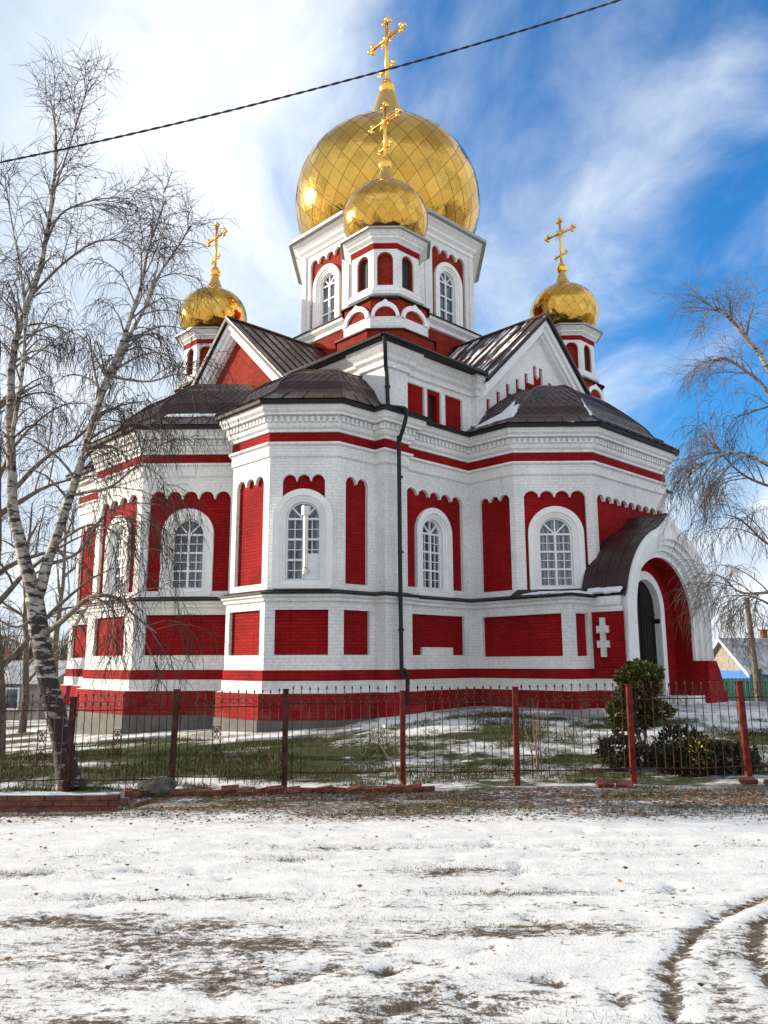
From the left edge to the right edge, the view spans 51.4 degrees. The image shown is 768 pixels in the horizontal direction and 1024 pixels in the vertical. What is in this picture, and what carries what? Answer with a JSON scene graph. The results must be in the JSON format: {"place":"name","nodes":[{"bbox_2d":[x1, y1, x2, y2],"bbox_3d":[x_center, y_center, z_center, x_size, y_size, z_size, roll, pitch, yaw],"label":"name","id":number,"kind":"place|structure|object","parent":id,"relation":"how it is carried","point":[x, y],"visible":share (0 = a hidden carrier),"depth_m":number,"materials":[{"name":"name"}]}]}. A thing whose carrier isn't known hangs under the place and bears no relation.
{"place":"outdoors","nodes":[
{"label":"outdoors","id":0,"kind":"place"},
{"bbox_2d":[0,0,620,162],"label":"power cable","id":1,"kind":"object","parent":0,"point":[297,93],"visible":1,"depth_m":11.29,"materials":[{"name":"black rubber"}]},
{"bbox_2d":[27,706,616,742],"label":"pavement","id":2,"kind":"structure","parent":0,"point":[594,713],"depth_m":17.71,"materials":[{"name":"concrete"}]},
{"bbox_2d":[621,695,767,723],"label":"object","id":3,"kind":"structure","parent":2,"relation":"on","point":[716,710],"depth_m":18.35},
{"bbox_2d":[0,712,767,1023],"bbox_3d":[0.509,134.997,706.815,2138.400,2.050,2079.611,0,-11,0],"label":"ground","id":4,"kind":"structure","parent":0,"point":[614,969],"depth_m":5.78,"materials":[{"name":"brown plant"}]},
{"bbox_2d":[1,609,21,660],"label":"bare tree","id":5,"kind":"object","parent":4,"relation":"on","point":[10,637],"visible":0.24,"depth_m":61.09,"materials":[{"name":"brown plant"}]},
{"bbox_2d":[1,538,30,653],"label":"bare tree","id":6,"kind":"object","parent":4,"relation":"on","point":[11,618],"visible":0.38,"depth_m":25.45,"materials":[{"name":"brown plant"}]},
{"bbox_2d":[0,499,39,647],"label":"bare tree","id":7,"kind":"object","parent":4,"relation":"on","point":[8,601],"visible":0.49,"depth_m":33.98,"materials":[{"name":"brown plant"}]},
{"bbox_2d":[2,625,68,660],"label":"wood","id":8,"kind":"object","parent":4,"relation":"on","point":[21,653],"depth_m":84.05,"materials":[{"name":"brown plant"}]},
{"bbox_2d":[4,650,66,719],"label":"shed","id":9,"kind":"structure","parent":4,"relation":"on","point":[33,682],"depth_m":45.76,"materials":[{"name":"grey stone"}]},
{"bbox_2d":[6,687,19,709],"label":"window","id":10,"kind":"structure","parent":9,"relation":"in","point":[8,691],"depth_m":45.73,"materials":[{"name":"grey glass"}]},
{"bbox_2d":[0,482,78,722],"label":"bare tree","id":11,"kind":"object","parent":4,"relation":"on","point":[57,630],"visible":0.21,"depth_m":31.11,"materials":[{"name":"brown plant"}]},
{"bbox_2d":[0,479,87,732],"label":"bare tree","id":12,"kind":"object","parent":4,"relation":"on","point":[25,675],"visible":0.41,"depth_m":24.16,"materials":[{"name":"brown plant"}]},
{"bbox_2d":[0,792,127,811],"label":"brick kerb","id":13,"kind":"structure","parent":4,"relation":"on","point":[52,802],"depth_m":10.78,"materials":[{"name":"red brick"}]},
{"bbox_2d":[0,288,161,757],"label":"bare tree","id":14,"kind":"object","parent":4,"relation":"on","point":[10,588],"visible":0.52,"depth_m":16.37,"materials":[{"name":"brown plant"}]},
{"bbox_2d":[0,33,252,790],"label":"birch tree","id":15,"kind":"object","parent":4,"relation":"on","point":[40,630],"visible":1,"depth_m":12.45,"materials":[{"name":"grey plant"}]},
{"bbox_2d":[123,788,142,798],"bbox_3d":[-3.407,3.821,10.843,0.243,0.072,0.123,18,8,-25],"label":"loose brick","id":16,"kind":"object","parent":4,"relation":"on","point":[132,793],"visible":1,"depth_m":10.81,"materials":[{"name":"red brick"}]},
{"bbox_2d":[130,801,148,807],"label":"loose brick","id":17,"kind":"object","parent":4,"relation":"on","point":[138,803],"visible":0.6,"depth_m":10.60,"materials":[{"name":"red brick"}]},
{"bbox_2d":[137,776,177,796],"bbox_3d":[-3.130,3.818,11.015,0.548,0.336,0.369,0,-11,0],"label":"concrete lump","id":18,"kind":"object","parent":4,"relation":"on","point":[158,786],"visible":0.71,"depth_m":10.90,"materials":[{"name":"grey concrete"}]},
{"bbox_2d":[171,789,179,796],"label":"loose brick","id":19,"kind":"object","parent":4,"relation":"on","point":[176,791],"visible":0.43,"depth_m":10.95,"materials":[{"name":"red brick"}]},
{"bbox_2d":[176,787,195,796],"bbox_3d":[-2.720,3.865,10.988,0.243,0.072,0.123,-13,7,-5],"label":"loose brick","id":20,"kind":"object","parent":4,"relation":"on","point":[188,792],"visible":0.87,"depth_m":10.94,"materials":[{"name":"red brick"}]},
{"bbox_2d":[193,787,211,796],"bbox_3d":[-2.498,3.864,10.998,0.243,0.072,0.123,-14,-2,-11],"label":"loose brick","id":21,"kind":"object","parent":4,"relation":"on","point":[199,793],"visible":0.8,"depth_m":10.94,"materials":[{"name":"red brick"}]},
{"bbox_2d":[207,790,224,795],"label":"loose brick","id":22,"kind":"object","parent":4,"relation":"on","point":[215,792],"visible":0.9,"depth_m":10.90,"materials":[{"name":"red brick"}]},
{"bbox_2d":[221,785,238,794],"bbox_3d":[-2.124,3.834,11.032,0.243,0.072,0.123,0,14,-13],"label":"loose brick","id":23,"kind":"object","parent":22,"relation":"on","point":[229,789],"visible":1,"depth_m":10.99,"materials":[{"name":"red brick"}]},
{"bbox_2d":[236,787,255,795],"bbox_3d":[-1.892,3.841,10.964,0.243,0.072,0.123,-8,17,13],"label":"loose brick","id":24,"kind":"object","parent":4,"relation":"on","point":[247,790],"visible":0.77,"depth_m":10.93,"materials":[{"name":"red brick"}]},
{"bbox_2d":[254,786,267,794],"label":"loose brick","id":25,"kind":"object","parent":4,"relation":"on","point":[260,791],"visible":0.7,"depth_m":10.90,"materials":[{"name":"red brick"}]},
{"bbox_2d":[266,785,283,794],"bbox_3d":[-1.500,3.820,10.990,0.243,0.072,0.123,-4,7,-11],"label":"loose brick","id":26,"kind":"object","parent":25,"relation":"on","point":[277,789],"visible":0.9,"depth_m":10.95,"materials":[{"name":"red brick"}]},
{"bbox_2d":[283,785,300,793],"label":"loose brick","id":27,"kind":"object","parent":4,"relation":"on","point":[291,790],"visible":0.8,"depth_m":10.96,"materials":[{"name":"red brick"}]},
{"bbox_2d":[314,785,332,793],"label":"loose brick","id":28,"kind":"object","parent":4,"relation":"on","point":[322,789],"visible":0.9,"depth_m":10.93,"materials":[{"name":"red brick"}]},
{"bbox_2d":[298,787,314,793],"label":"loose brick","id":29,"kind":"object","parent":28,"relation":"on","point":[306,789],"visible":0.67,"depth_m":10.98,"materials":[{"name":"red brick"}]},
{"bbox_2d":[329,787,345,792],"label":"loose brick","id":30,"kind":"object","parent":4,"relation":"on","point":[340,789],"visible":0.8,"depth_m":10.96,"materials":[{"name":"red brick"}]},
{"bbox_2d":[344,784,360,792],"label":"loose brick","id":31,"kind":"object","parent":4,"relation":"on","point":[353,788],"visible":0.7,"depth_m":10.99,"materials":[{"name":"red brick"}]},
{"bbox_2d":[372,786,389,792],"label":"loose brick","id":32,"kind":"object","parent":4,"relation":"on","point":[379,789],"visible":0.9,"depth_m":10.90,"materials":[{"name":"red brick"}]},
{"bbox_2d":[357,785,371,792],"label":"loose brick","id":33,"kind":"object","parent":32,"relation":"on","point":[363,788],"visible":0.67,"depth_m":10.97,"materials":[{"name":"red brick"}]},
{"bbox_2d":[0,680,767,791],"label":"iron fence","id":34,"kind":"object","parent":4,"relation":"on","point":[629,699],"visible":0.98,"depth_m":11.49,"materials":[{"name":"metal"}]},
{"bbox_2d":[0,784,767,1008],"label":"fallen leaves","id":35,"kind":"object","parent":4,"relation":"on","point":[201,807],"visible":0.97,"depth_m":9.58,"materials":[{"name":"brown plant"}]},
{"bbox_2d":[0,784,767,817],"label":"verge grass","id":36,"kind":"structure","parent":4,"relation":"on","point":[423,797],"depth_m":9.56,"materials":[{"name":"brown plant"}]},
{"bbox_2d":[376,738,403,784],"bbox_3d":[0.166,3.635,11.267,0.743,0.834,0.037,-10,-14,41],"label":"stick","id":37,"kind":"object","parent":4,"relation":"on","point":[399,779],"visible":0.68,"depth_m":11.31,"materials":[{"name":"brown wood"}]},
{"bbox_2d":[60,16,726,733],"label":"church","id":38,"kind":"structure","parent":4,"relation":"on","point":[420,486],"depth_m":20.40,"materials":[{"name":"white brick"}]},
{"bbox_2d":[102,515,130,599],"bbox_3d":[-7.010,1.208,21.185,0.280,2.240,1.320,10,-15,-43],"label":"window","id":39,"kind":"structure","parent":38,"relation":"in","point":[108,548],"depth_m":21.39,"materials":[{"name":"white glass"}]},
{"bbox_2d":[159,508,213,596],"bbox_3d":[-4.982,1.030,20.281,1.320,2.240,0.280,0,-11,1],"label":"window","id":40,"kind":"structure","parent":38,"relation":"in","point":[201,565],"depth_m":20.28,"materials":[{"name":"white glass"}]},
{"bbox_2d":[272,488,332,588],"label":"window","id":41,"kind":"structure","parent":38,"relation":"in","point":[302,543],"depth_m":18.19,"materials":[{"name":"white glass"}]},
{"bbox_2d":[312,263,340,327],"bbox_3d":[-1.946,-7.483,27.830,0.260,2.360,1.400,10,-15,-43],"label":"window","id":42,"kind":"structure","parent":38,"relation":"in","point":[326,307],"depth_m":27.99,"materials":[{"name":"white glass"}]},
{"bbox_2d":[414,508,453,597],"bbox_3d":[1.221,1.021,20.300,1.320,2.260,0.280,10,-15,-43],"label":"window","id":43,"kind":"structure","parent":38,"relation":"in","point":[432,531],"depth_m":20.42,"materials":[{"name":"white glass"}]},
{"bbox_2d":[434,262,462,326],"bbox_3d":[2.183,-7.511,27.765,1.400,2.360,0.260,10,-15,-43],"label":"window","id":44,"kind":"structure","parent":38,"relation":"in","point":[448,292],"depth_m":27.91,"materials":[{"name":"white glass"}]},
{"bbox_2d":[528,506,585,590],"bbox_3d":[4.350,0.965,20.198,1.400,2.230,0.280,0,-11,1],"label":"window","id":45,"kind":"structure","parent":38,"relation":"in","point":[556,544],"depth_m":20.21,"materials":[{"name":"white glass"}]},
{"bbox_2d":[386,783,404,791],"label":"loose brick","id":46,"kind":"object","parent":4,"relation":"on","point":[396,787],"visible":1,"depth_m":10.91,"materials":[{"name":"red brick"}]},
{"bbox_2d":[404,782,422,792],"bbox_3d":[0.402,3.796,10.967,0.243,0.072,0.123,-16,16,4],"label":"loose brick","id":47,"kind":"object","parent":4,"relation":"on","point":[414,787],"visible":0.9,"depth_m":10.93,"materials":[{"name":"red brick"}]},
{"bbox_2d":[421,786,434,791],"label":"loose brick","id":48,"kind":"object","parent":4,"relation":"on","point":[429,788],"visible":0.67,"depth_m":10.96,"materials":[{"name":"red brick"}]},
{"bbox_2d":[519,698,550,769],"bbox_3d":[2.377,3.537,12.634,0.538,1.181,0.663,0,-11,0],"label":"sapling","id":49,"kind":"object","parent":4,"relation":"on","point":[537,757],"visible":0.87,"depth_m":12.62,"materials":[{"name":"plant"}]},
{"bbox_2d":[595,779,614,787],"bbox_3d":[3.063,3.771,11.093,0.243,0.072,0.123,1,21,-6],"label":"loose brick","id":50,"kind":"object","parent":4,"relation":"on","point":[601,783],"visible":1,"depth_m":11.05,"materials":[{"name":"red brick"}]},
{"bbox_2d":[615,779,633,787],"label":"loose brick","id":51,"kind":"object","parent":4,"relation":"on","point":[622,783],"visible":0.8,"depth_m":11.05,"materials":[{"name":"red brick"}]},
{"bbox_2d":[605,656,679,762],"bbox_3d":[4.255,3.313,13.213,1.242,1.821,0.913,0,-11,0],"label":"clipped thuja","id":52,"kind":"object","parent":4,"relation":"on","point":[648,672],"visible":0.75,"depth_m":13.12,"materials":[{"name":"green plant"}]},
{"bbox_2d":[594,723,705,770],"bbox_3d":[4.325,3.792,12.739,1.936,0.808,0.999,4,-11,-20],"label":"juniper bush","id":53,"kind":"object","parent":4,"relation":"on","point":[603,748],"visible":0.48,"depth_m":12.66,"materials":[{"name":"green plant"}]},
{"bbox_2d":[645,256,767,684],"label":"birch tree","id":54,"kind":"object","parent":4,"relation":"on","point":[714,491],"visible":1,"depth_m":16.82,"materials":[{"name":"brown plant"}]},
{"bbox_2d":[653,735,762,776],"bbox_3d":[4.942,3.765,12.198,1.709,0.752,0.917,0,-11,0],"label":"evergreen shrub","id":55,"kind":"object","parent":4,"relation":"on","point":[719,749],"visible":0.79,"depth_m":12.08,"materials":[{"name":"green plant"}]},
{"bbox_2d":[713,629,767,690],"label":"house","id":56,"kind":"structure","parent":4,"relation":"on","point":[730,670],"depth_m":58.33,"materials":[{"name":"beige paint"}]},
{"bbox_2d":[722,677,767,701],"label":"sheet fence","id":57,"kind":"object","parent":4,"relation":"on","point":[730,681],"visible":0.32,"depth_m":50.96,"materials":[{"name":"metal"}]},
{"bbox_2d":[737,777,757,784],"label":"loose brick","id":58,"kind":"object","parent":4,"relation":"on","point":[747,780],"visible":1,"depth_m":11.07,"materials":[{"name":"red brick"}]},
{"bbox_2d":[744,597,764,701],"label":"utility pole","id":59,"kind":"object","parent":4,"relation":"on","point":[757,676],"visible":0.59,"depth_m":49.21,"materials":[{"name":"brown wood"}]},
{"bbox_2d":[0,710,767,791],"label":"grass","id":60,"kind":"structure","parent":0,"point":[15,756],"depth_m":14.00,"materials":[{"name":"green plant"}]},
{"bbox_2d":[0,0,767,657],"label":"sky","id":61,"kind":"structure","parent":0,"point":[641,126],"materials":[{"name":"blue"}]}
]}

